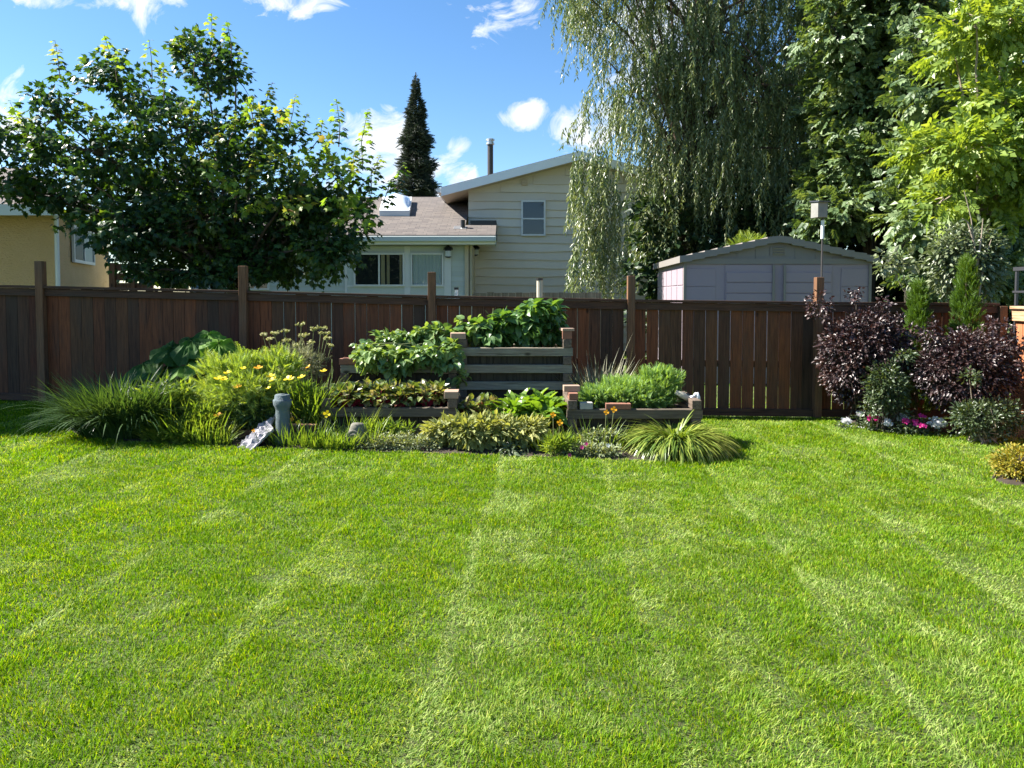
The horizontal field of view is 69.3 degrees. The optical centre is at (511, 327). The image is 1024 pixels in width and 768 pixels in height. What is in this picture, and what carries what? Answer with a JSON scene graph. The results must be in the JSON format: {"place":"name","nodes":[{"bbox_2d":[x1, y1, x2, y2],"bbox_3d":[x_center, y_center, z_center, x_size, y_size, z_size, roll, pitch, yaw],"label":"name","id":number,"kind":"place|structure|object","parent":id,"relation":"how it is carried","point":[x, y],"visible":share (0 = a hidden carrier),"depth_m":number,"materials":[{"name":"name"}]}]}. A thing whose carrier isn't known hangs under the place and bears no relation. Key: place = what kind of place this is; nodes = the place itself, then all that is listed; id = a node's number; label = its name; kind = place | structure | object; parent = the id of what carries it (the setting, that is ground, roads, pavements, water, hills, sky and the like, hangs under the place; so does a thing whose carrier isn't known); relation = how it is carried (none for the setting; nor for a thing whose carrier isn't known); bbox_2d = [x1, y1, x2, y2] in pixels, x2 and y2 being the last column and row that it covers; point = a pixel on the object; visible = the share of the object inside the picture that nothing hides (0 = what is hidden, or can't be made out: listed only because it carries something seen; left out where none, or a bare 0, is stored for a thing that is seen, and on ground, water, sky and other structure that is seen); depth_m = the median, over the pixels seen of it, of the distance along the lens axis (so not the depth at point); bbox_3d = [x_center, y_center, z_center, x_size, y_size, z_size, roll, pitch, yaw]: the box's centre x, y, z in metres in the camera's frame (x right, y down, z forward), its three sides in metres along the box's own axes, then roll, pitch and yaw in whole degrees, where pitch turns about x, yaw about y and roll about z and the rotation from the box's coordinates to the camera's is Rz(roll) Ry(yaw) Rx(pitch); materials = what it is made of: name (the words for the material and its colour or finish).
{"place":"outdoors","nodes":[
{"label":"outdoors","id":0,"kind":"place"},
{"bbox_2d":[191,138,675,350],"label":"white house","id":1,"kind":"structure","parent":0,"point":[499,232],"depth_m":19.83,"materials":[{"name":"beige"}]},
{"bbox_2d":[353,253,404,285],"bbox_3d":[-3.302,-1.440,18.417,1.267,0.830,0.075,0,2,0],"label":"window","id":2,"kind":"structure","parent":1,"relation":"in","point":[383,269],"depth_m":18.42,"materials":[{"name":"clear glass"}]},
{"bbox_2d":[410,253,443,285],"bbox_3d":[-2.110,-1.440,18.417,0.819,0.830,0.075,0,2,0],"label":"window","id":3,"kind":"structure","parent":1,"relation":"in","point":[421,264],"depth_m":18.41,"materials":[{"name":"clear glass"}]},
{"bbox_2d":[521,200,545,235],"bbox_3d":[0.572,-2.933,19.838,0.651,0.946,0.075,0,2,0],"label":"window","id":4,"kind":"structure","parent":1,"relation":"in","point":[533,212],"depth_m":19.84,"materials":[{"name":"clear glass"}]},
{"bbox_2d":[0,297,1023,767],"bbox_3d":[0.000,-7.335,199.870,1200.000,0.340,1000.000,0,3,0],"label":"lawn ground","id":5,"kind":"structure","parent":0,"point":[334,735],"depth_m":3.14,"materials":[{"name":"plant"}]},
{"bbox_2d":[0,168,108,288],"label":"stucco house","id":6,"kind":"structure","parent":5,"relation":"on","point":[25,243],"depth_m":13.96,"materials":[{"name":"paint"}]},
{"bbox_2d":[71,225,94,264],"bbox_3d":[-9.046,-1.722,15.651,0.050,0.750,1.712,-1,3,-17],"label":"window","id":7,"kind":"structure","parent":6,"relation":"in","point":[79,255],"depth_m":15.51,"materials":[{"name":"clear glass"}]},
{"bbox_2d":[109,258,153,290],"bbox_3d":[-6.770,-0.370,13.196,0.745,2.211,0.100,0,3,0],"label":"brown shelter","id":8,"kind":"object","parent":5,"relation":"on","point":[113,277],"visible":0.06,"depth_m":13.15,"materials":[{"name":"brown wood"}]},
{"bbox_2d":[0,13,410,292],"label":"maple tree","id":9,"kind":"object","parent":5,"relation":"on","point":[201,233],"visible":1,"depth_m":10.57,"materials":[{"name":"green plant"}]},
{"bbox_2d":[70,414,714,460],"bbox_3d":[-1.234,1.084,7.705,6.648,0.146,2.200,0,3,0],"label":"soil bed","id":10,"kind":"object","parent":5,"relation":"on","point":[452,450],"visible":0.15,"depth_m":6.84,"materials":[{"name":"soil"}]},
{"bbox_2d":[6,360,207,440],"bbox_3d":[-3.777,0.661,7.137,1.892,0.796,1.701,0,3,0],"label":"daylily clump","id":11,"kind":"object","parent":10,"relation":"on","point":[89,412],"visible":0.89,"depth_m":6.95,"materials":[{"name":"plant"}]},
{"bbox_2d":[113,387,223,432],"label":"grass tuft","id":12,"kind":"object","parent":10,"relation":"on","point":[167,420],"visible":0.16,"depth_m":7.02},
{"bbox_2d":[128,369,218,420],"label":"leafy perennial","id":13,"kind":"object","parent":10,"relation":"on","point":[187,389],"visible":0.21,"depth_m":7.30,"materials":[{"name":"plant"}]},
{"bbox_2d":[142,422,207,445],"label":"weedy plant","id":14,"kind":"object","parent":10,"relation":"on","point":[180,440],"visible":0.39,"depth_m":6.90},
{"bbox_2d":[118,330,244,391],"bbox_3d":[-3.597,0.533,8.081,1.486,0.995,0.742,1,3,18],"label":"rhubarb plant","id":15,"kind":"object","parent":10,"relation":"on","point":[172,356],"visible":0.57,"depth_m":8.02,"materials":[{"name":"green plant"}]},
{"bbox_2d":[122,412,247,442],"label":"grass tuft","id":16,"kind":"object","parent":10,"relation":"on","point":[148,435],"visible":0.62,"depth_m":6.92,"materials":[{"name":"plant"}]},
{"bbox_2d":[172,395,235,437],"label":"weedy plant","id":17,"kind":"object","parent":10,"relation":"on","point":[204,410],"visible":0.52,"depth_m":7.08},
{"bbox_2d":[176,422,244,445],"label":"grass tuft","id":18,"kind":"object","parent":10,"relation":"on","point":[220,440],"visible":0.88,"depth_m":6.86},
{"bbox_2d":[222,395,275,429],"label":"weedy plant","id":19,"kind":"object","parent":10,"relation":"on","point":[244,407],"visible":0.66,"depth_m":7.16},
{"bbox_2d":[187,341,325,429],"bbox_3d":[-2.523,0.605,7.464,1.511,0.950,1.074,0,3,0],"label":"poppy plant","id":20,"kind":"object","parent":10,"relation":"on","point":[240,374],"visible":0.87,"depth_m":7.30,"materials":[{"name":"green plant"}]},
{"bbox_2d":[237,414,275,450],"bbox_3d":[-2.366,1.012,6.892,0.265,0.341,0.513,2,3,37],"label":"stone slab","id":21,"kind":"object","parent":10,"relation":"on","point":[252,440],"depth_m":6.87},
{"bbox_2d":[210,422,321,438],"bbox_3d":[-2.426,1.008,7.359,1.090,0.173,0.465,0,3,0],"label":"plank planter","id":22,"kind":"object","parent":10,"relation":"on","point":[248,432],"visible":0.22,"depth_m":7.15,"materials":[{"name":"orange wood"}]},
{"bbox_2d":[273,393,291,444],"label":"stone column","id":23,"kind":"structure","parent":10,"relation":"on","point":[282,403],"depth_m":6.94,"materials":[{"name":"stone"}]},
{"bbox_2d":[247,416,343,447],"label":"grass tuft","id":24,"kind":"object","parent":10,"relation":"on","point":[290,441],"visible":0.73,"depth_m":6.87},
{"bbox_2d":[260,322,333,419],"bbox_3d":[-2.357,0.491,8.086,0.816,1.134,0.532,0,3,11],"label":"dill plant","id":25,"kind":"object","parent":10,"relation":"on","point":[306,352],"visible":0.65,"depth_m":8.07,"materials":[{"name":"green plant"}]},
{"bbox_2d":[284,377,325,422],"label":"weedy plant","id":26,"kind":"object","parent":10,"relation":"on","point":[308,390],"visible":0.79,"depth_m":7.29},
{"bbox_2d":[256,366,372,426],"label":"grass tuft","id":27,"kind":"object","parent":10,"relation":"on","point":[317,412],"visible":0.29,"depth_m":7.29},
{"bbox_2d":[292,423,365,450],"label":"grass tuft","id":28,"kind":"object","parent":10,"relation":"on","point":[330,443],"visible":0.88,"depth_m":6.80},
{"bbox_2d":[300,402,393,445],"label":"grass tuft","id":29,"kind":"object","parent":10,"relation":"on","point":[340,427],"visible":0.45,"depth_m":7.20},
{"bbox_2d":[345,422,366,447],"bbox_3d":[-1.456,1.009,6.939,0.214,0.235,0.172,0,3,0],"label":"rock","id":30,"kind":"object","parent":10,"relation":"on","point":[354,428],"visible":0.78,"depth_m":6.89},
{"bbox_2d":[351,412,400,446],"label":"grass tuft","id":31,"kind":"object","parent":10,"relation":"on","point":[376,432],"visible":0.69,"depth_m":6.90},
{"bbox_2d":[354,416,424,437],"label":"weedy plant","id":32,"kind":"object","parent":10,"relation":"on","point":[399,427],"visible":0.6,"depth_m":7.18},
{"bbox_2d":[319,392,461,434],"bbox_3d":[-1.218,0.922,7.616,1.388,0.458,0.563,0,3,0],"label":"timber planter","id":33,"kind":"object","parent":10,"relation":"on","point":[418,414],"visible":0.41,"depth_m":7.35,"materials":[{"name":"grey wood"}]},
{"bbox_2d":[323,382,355,406],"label":"beet plant","id":34,"kind":"object","parent":33,"relation":"on","point":[339,387],"visible":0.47,"depth_m":7.48,"materials":[{"name":"green plant"}]},
{"bbox_2d":[328,380,368,406],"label":"beet plant","id":35,"kind":"object","parent":33,"relation":"on","point":[345,392],"visible":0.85,"depth_m":7.43,"materials":[{"name":"green plant"}]},
{"bbox_2d":[350,384,374,406],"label":"beet plant","id":36,"kind":"object","parent":33,"relation":"on","point":[366,403],"visible":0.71,"depth_m":7.46,"materials":[{"name":"green plant"}]},
{"bbox_2d":[363,381,393,407],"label":"beet plant","id":37,"kind":"object","parent":33,"relation":"on","point":[376,384],"visible":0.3,"depth_m":7.47,"materials":[{"name":"green plant"}]},
{"bbox_2d":[360,381,402,406],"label":"beet plant","id":38,"kind":"object","parent":33,"relation":"on","point":[381,389],"visible":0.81,"depth_m":7.42,"materials":[{"name":"green plant"}]},
{"bbox_2d":[385,384,413,407],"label":"beet plant","id":39,"kind":"object","parent":33,"relation":"on","point":[400,393],"visible":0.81,"depth_m":7.43,"materials":[{"name":"green plant"}]},
{"bbox_2d":[394,379,424,406],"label":"beet plant","id":40,"kind":"object","parent":33,"relation":"on","point":[408,386],"visible":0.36,"depth_m":7.48,"materials":[{"name":"green plant"}]},
{"bbox_2d":[401,380,426,406],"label":"beet plant","id":41,"kind":"object","parent":33,"relation":"on","point":[414,386],"visible":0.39,"depth_m":7.52,"materials":[{"name":"green plant"}]},
{"bbox_2d":[406,380,444,406],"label":"beet plant","id":42,"kind":"object","parent":33,"relation":"on","point":[426,389],"visible":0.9,"depth_m":7.49,"materials":[{"name":"green plant"}]},
{"bbox_2d":[423,380,460,405],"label":"beet plant","id":43,"kind":"object","parent":33,"relation":"on","point":[440,388],"visible":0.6,"depth_m":7.60,"materials":[{"name":"green plant"}]},
{"bbox_2d":[444,389,458,398],"bbox_3d":[-0.604,0.664,7.416,0.147,0.070,0.204,0,3,0],"label":"brick","id":44,"kind":"object","parent":33,"relation":"on","point":[451,393],"visible":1,"depth_m":7.32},
{"bbox_2d":[343,430,446,450],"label":"groundcover plant","id":45,"kind":"object","parent":10,"relation":"on","point":[395,442],"visible":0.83,"depth_m":6.87,"materials":[{"name":"green plant"}]},
{"bbox_2d":[339,360,457,388],"bbox_3d":[-1.224,0.753,8.384,1.299,0.729,0.714,0,3,0],"label":"timber planter","id":46,"kind":"object","parent":10,"relation":"on","point":[347,371],"visible":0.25,"depth_m":8.08,"materials":[{"name":"brown wood"}]},
{"bbox_2d":[349,314,486,388],"bbox_3d":[-1.031,0.266,8.121,1.574,0.829,0.826,0,3,0],"label":"squash vine","id":47,"kind":"object","parent":46,"relation":"on","point":[401,351],"visible":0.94,"depth_m":7.95,"materials":[{"name":"green plant"}]},
{"bbox_2d":[418,416,461,445],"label":"sage plant","id":48,"kind":"object","parent":10,"relation":"on","point":[427,426],"visible":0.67,"depth_m":6.97,"materials":[{"name":"green plant"}]},
{"bbox_2d":[429,407,555,452],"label":"sage plant","id":49,"kind":"object","parent":10,"relation":"on","point":[476,431],"visible":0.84,"depth_m":6.92,"materials":[{"name":"green plant"}]},
{"bbox_2d":[491,440,529,456],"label":"blue hosta","id":50,"kind":"object","parent":10,"relation":"on","point":[514,451],"visible":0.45,"depth_m":6.78,"materials":[{"name":"green plant"}]},
{"bbox_2d":[457,338,572,401],"bbox_3d":[0.033,0.618,8.377,1.265,1.010,0.715,0,3,0],"label":"timber planter","id":51,"kind":"object","parent":10,"relation":"on","point":[499,372],"visible":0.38,"depth_m":8.04,"materials":[{"name":"grey wood"}]},
{"bbox_2d":[451,298,569,346],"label":"bean plant","id":52,"kind":"object","parent":51,"relation":"on","point":[531,322],"visible":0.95,"depth_m":8.21,"materials":[{"name":"green plant"}]},
{"bbox_2d":[492,422,564,435],"bbox_3d":[-0.005,1.067,7.599,1.097,0.182,0.710,0,3,0],"label":"timber planter","id":53,"kind":"object","parent":10,"relation":"on","point":[556,428],"visible":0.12,"depth_m":7.27,"materials":[{"name":"brown wood"}]},
{"bbox_2d":[447,393,479,415],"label":"beet plant","id":54,"kind":"object","parent":53,"relation":"on","point":[464,402],"visible":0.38,"depth_m":7.47,"materials":[{"name":"green plant"}]},
{"bbox_2d":[457,393,495,414],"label":"beet plant","id":55,"kind":"object","parent":53,"relation":"on","point":[480,397],"visible":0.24,"depth_m":7.41,"materials":[{"name":"green plant"}]},
{"bbox_2d":[484,390,533,423],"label":"chard plant","id":56,"kind":"object","parent":53,"relation":"on","point":[511,402],"visible":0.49,"depth_m":7.41,"materials":[{"name":"green plant"}]},
{"bbox_2d":[509,388,563,423],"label":"chard plant","id":57,"kind":"object","parent":53,"relation":"on","point":[531,406],"visible":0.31,"depth_m":7.40,"materials":[{"name":"green plant"}]},
{"bbox_2d":[518,388,562,417],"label":"chard plant","id":58,"kind":"object","parent":53,"relation":"on","point":[541,397],"visible":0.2,"depth_m":7.47,"materials":[{"name":"green plant"}]},
{"bbox_2d":[522,392,569,427],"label":"chard plant","id":59,"kind":"object","parent":53,"relation":"on","point":[549,403],"visible":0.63,"depth_m":7.28,"materials":[{"name":"green plant"}]},
{"bbox_2d":[512,412,551,444],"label":"sage plant","id":60,"kind":"object","parent":10,"relation":"on","point":[545,424],"visible":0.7,"depth_m":7.00,"materials":[{"name":"green plant"}]},
{"bbox_2d":[526,428,585,451],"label":"grass tuft","id":61,"kind":"object","parent":10,"relation":"on","point":[538,443],"visible":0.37,"depth_m":6.87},
{"bbox_2d":[537,429,579,455],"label":"weedy plant","id":62,"kind":"object","parent":10,"relation":"on","point":[559,444],"visible":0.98,"depth_m":6.75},
{"bbox_2d":[559,441,624,457],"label":"bedding plant","id":63,"kind":"object","parent":10,"relation":"on","point":[590,449],"visible":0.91,"depth_m":6.74,"materials":[{"name":"green plant"}]},
{"bbox_2d":[557,416,634,448],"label":"grass tuft","id":64,"kind":"object","parent":10,"relation":"on","point":[601,433],"visible":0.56,"depth_m":6.95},
{"bbox_2d":[556,340,639,396],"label":"ornamental grass","id":65,"kind":"object","parent":10,"relation":"on","point":[578,381],"depth_m":8.45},
{"bbox_2d":[575,424,627,446],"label":"weedy plant","id":66,"kind":"object","parent":10,"relation":"on","point":[600,439],"visible":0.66,"depth_m":7.02,"materials":[{"name":"green plant"}]},
{"bbox_2d":[562,391,702,443],"bbox_3d":[1.188,0.948,7.542,1.339,0.515,0.714,0,3,0],"label":"timber planter","id":67,"kind":"object","parent":10,"relation":"on","point":[598,417],"visible":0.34,"depth_m":7.20,"materials":[{"name":"grey wood"}]},
{"bbox_2d":[577,382,615,407],"bbox_3d":[0.834,0.702,7.446,0.432,0.348,0.400,2,3,36],"label":"carrot row","id":68,"kind":"object","parent":67,"relation":"on","point":[591,393],"visible":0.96,"depth_m":7.35,"materials":[{"name":"green plant"}]},
{"bbox_2d":[605,402,630,408],"bbox_3d":[1.035,0.765,7.235,0.244,0.055,0.090,0,3,2],"label":"brick","id":69,"kind":"object","parent":67,"relation":"on","point":[608,405],"visible":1,"depth_m":7.19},
{"bbox_2d":[593,373,685,407],"bbox_3d":[1.246,0.698,7.534,1.068,0.498,0.661,0,3,0],"label":"carrot row","id":70,"kind":"object","parent":67,"relation":"on","point":[637,393],"visible":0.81,"depth_m":7.39,"materials":[{"name":"green plant"}]},
{"bbox_2d":[633,361,685,404],"bbox_3d":[1.515,0.581,7.593,0.577,0.504,0.533,0,3,0],"label":"carrot row","id":71,"kind":"object","parent":67,"relation":"on","point":[670,374],"visible":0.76,"depth_m":7.49,"materials":[{"name":"green plant"}]},
{"bbox_2d":[674,390,701,406],"bbox_3d":[1.758,0.707,7.401,0.279,0.172,0.094,0,3,0],"label":"white ornament","id":72,"kind":"object","parent":67,"relation":"on","point":[684,396],"visible":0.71,"depth_m":7.37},
{"bbox_2d":[616,411,745,465],"bbox_3d":[1.538,1.095,7.044,1.390,0.637,1.314,0,3,0],"label":"daylily clump","id":73,"kind":"object","parent":10,"relation":"on","point":[675,442],"visible":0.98,"depth_m":6.75,"materials":[{"name":"plant"}]},
{"bbox_2d":[392,72,441,196],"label":"spruce tree","id":74,"kind":"object","parent":5,"relation":"on","point":[416,140],"visible":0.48,"depth_m":44.10,"materials":[{"name":"green plant"}]},
{"bbox_2d":[0,261,1007,417],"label":"back fence","id":75,"kind":"object","parent":5,"relation":"on","point":[67,333],"visible":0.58,"depth_m":9.13,"materials":[{"name":"brown wood"}]},
{"bbox_2d":[473,292,600,373],"bbox_3d":[0.471,0.109,14.048,2.425,1.557,0.060,0,3,0],"label":"weathered fence","id":76,"kind":"object","parent":5,"relation":"on","point":[594,295],"visible":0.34,"depth_m":13.99,"materials":[{"name":"brown wood"}]},
{"bbox_2d":[538,0,850,301],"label":"willow tree","id":77,"kind":"object","parent":5,"relation":"on","point":[693,142],"visible":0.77,"depth_m":17.37,"materials":[{"name":"green plant"}]},
{"bbox_2d":[726,227,765,244],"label":"yellow green bush","id":78,"kind":"object","parent":5,"relation":"on","point":[741,238],"visible":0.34,"depth_m":16.03,"materials":[{"name":"green plant"}]},
{"bbox_2d":[703,49,800,241],"bbox_3d":[6.897,-3.593,21.308,3.839,8.636,3.485,0,3,0],"label":"background tree","id":79,"kind":"object","parent":5,"relation":"on","point":[768,157],"visible":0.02,"depth_m":20.57,"materials":[{"name":"green plant"}]},
{"bbox_2d":[653,236,878,383],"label":"garden shed","id":80,"kind":"structure","parent":5,"relation":"on","point":[779,268],"depth_m":12.46,"materials":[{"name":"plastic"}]},
{"bbox_2d":[725,265,774,378],"bbox_3d":[4.003,-0.091,12.482,0.841,1.934,0.048,0,2,0],"label":"door","id":81,"kind":"structure","parent":80,"relation":"in","point":[742,282],"depth_m":12.46,"materials":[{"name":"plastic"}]},
{"bbox_2d":[782,265,832,360],"bbox_3d":[4.971,-0.091,12.482,0.841,1.934,0.048,0,2,0],"label":"door","id":82,"kind":"structure","parent":80,"relation":"in","point":[797,280],"depth_m":12.46,"materials":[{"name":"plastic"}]},
{"bbox_2d":[809,200,829,276],"bbox_3d":[3.801,-0.238,9.208,0.160,2.671,0.181,-1,3,-14],"label":"birdhouse","id":83,"kind":"object","parent":5,"relation":"on","point":[819,209],"visible":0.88,"depth_m":9.13,"materials":[{"name":"grey wood"}]},
{"bbox_2d":[616,174,1023,357],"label":"tall hedge","id":84,"kind":"object","parent":5,"relation":"on","point":[750,216],"visible":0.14,"depth_m":17.36,"materials":[{"name":"green plant"}]},
{"bbox_2d":[767,1,920,295],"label":"background tree","id":85,"kind":"object","parent":5,"relation":"on","point":[853,240],"visible":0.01,"depth_m":19.81,"materials":[{"name":"green plant"}]},
{"bbox_2d":[834,417,853,429],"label":"alyssum plant","id":86,"kind":"object","parent":5,"relation":"on","point":[846,420],"visible":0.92,"depth_m":8.40,"materials":[{"name":"white plant"}]},
{"bbox_2d":[804,285,922,428],"bbox_3d":[4.080,0.334,8.561,1.417,1.649,0.925,0,3,0],"label":"ninebark shrub","id":87,"kind":"object","parent":5,"relation":"on","point":[844,374],"visible":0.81,"depth_m":8.47,"materials":[{"name":"purple plant"}]},
{"bbox_2d":[782,0,955,301],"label":"ash tree","id":88,"kind":"object","parent":5,"relation":"on","point":[848,126],"visible":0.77,"depth_m":15.56,"materials":[{"name":"green plant"}]},
{"bbox_2d":[856,345,921,433],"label":"euonymus shrub","id":89,"kind":"object","parent":5,"relation":"on","point":[882,400],"visible":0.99,"depth_m":8.13,"materials":[{"name":"green plant"}]},
{"bbox_2d":[894,418,912,435],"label":"petunia plant","id":90,"kind":"object","parent":5,"relation":"on","point":[904,420],"visible":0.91,"depth_m":8.05,"materials":[{"name":"purple plant"}]},
{"bbox_2d":[831,419,1023,438],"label":"soil bed","id":91,"kind":"object","parent":5,"relation":"on","point":[948,427],"visible":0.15,"depth_m":8.39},
{"bbox_2d":[900,277,940,420],"bbox_3d":[4.847,0.267,8.818,0.546,1.754,0.509,0,3,0],"label":"thuja tree","id":92,"kind":"object","parent":91,"relation":"on","point":[917,302],"visible":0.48,"depth_m":8.74,"materials":[{"name":"green plant"}]},
{"bbox_2d":[943,252,987,413],"bbox_3d":[5.365,0.124,8.751,0.550,2.053,0.565,2,3,42],"label":"thuja tree","id":93,"kind":"object","parent":91,"relation":"on","point":[966,275],"visible":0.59,"depth_m":8.69,"materials":[{"name":"green plant"}]},
{"bbox_2d":[908,315,1023,436],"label":"ninebark shrub","id":94,"kind":"object","parent":91,"relation":"on","point":[941,369],"visible":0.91,"depth_m":7.89,"materials":[{"name":"purple plant"}]},
{"bbox_2d":[924,416,947,435],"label":"alyssum plant","id":95,"kind":"object","parent":5,"relation":"on","point":[936,424],"visible":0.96,"depth_m":8.00,"materials":[{"name":"white plant"}]},
{"bbox_2d":[852,0,1023,311],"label":"dark tree","id":96,"kind":"object","parent":5,"relation":"on","point":[922,108],"visible":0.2,"depth_m":13.71,"materials":[{"name":"green plant"}]},
{"bbox_2d":[869,0,1023,302],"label":"boxelder tree","id":97,"kind":"object","parent":5,"relation":"on","point":[983,139],"visible":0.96,"depth_m":10.78,"materials":[{"name":"green plant"}]},
{"bbox_2d":[872,214,1021,321],"bbox_3d":[5.946,-0.231,10.200,1.985,2.657,0.957,0,3,0],"label":"pale leaved shrub","id":98,"kind":"object","parent":5,"relation":"on","point":[948,252],"visible":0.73,"depth_m":10.05,"materials":[{"name":"green plant"}]},
{"bbox_2d":[962,191,991,296],"bbox_3d":[6.187,-0.354,9.894,0.401,2.919,0.028,0,3,0],"label":"bare sapling","id":99,"kind":"object","parent":5,"relation":"on","point":[972,237],"visible":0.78,"depth_m":9.85,"materials":[{"name":"brown plant"}]},
{"bbox_2d":[942,365,1023,444],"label":"shrub","id":100,"kind":"object","parent":5,"relation":"on","point":[994,426],"visible":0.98,"depth_m":7.59,"materials":[{"name":"green plant"}]},
{"bbox_2d":[996,475,1023,485],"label":"soil bed","id":101,"kind":"object","parent":5,"relation":"on","point":[1010,481],"visible":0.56,"depth_m":5.99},
{"bbox_2d":[983,442,1023,481],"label":"golden spirea","id":102,"kind":"object","parent":101,"relation":"on","point":[1007,464],"visible":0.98,"depth_m":6.08,"materials":[{"name":"yellow plant"}]},
{"bbox_2d":[1010,306,1023,418],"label":"side fence","id":103,"kind":"object","parent":5,"relation":"on","point":[1018,314],"visible":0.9,"depth_m":8.94,"materials":[{"name":"orange wood"}]},
{"bbox_2d":[1012,267,1023,337],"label":"metal railing","id":104,"kind":"object","parent":103,"relation":"attached to","point":[1016,270],"visible":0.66,"depth_m":9.12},
{"bbox_2d":[0,0,1023,291],"label":"sky","id":105,"kind":"structure","parent":0,"point":[485,69],"materials":[{"name":"blue"}]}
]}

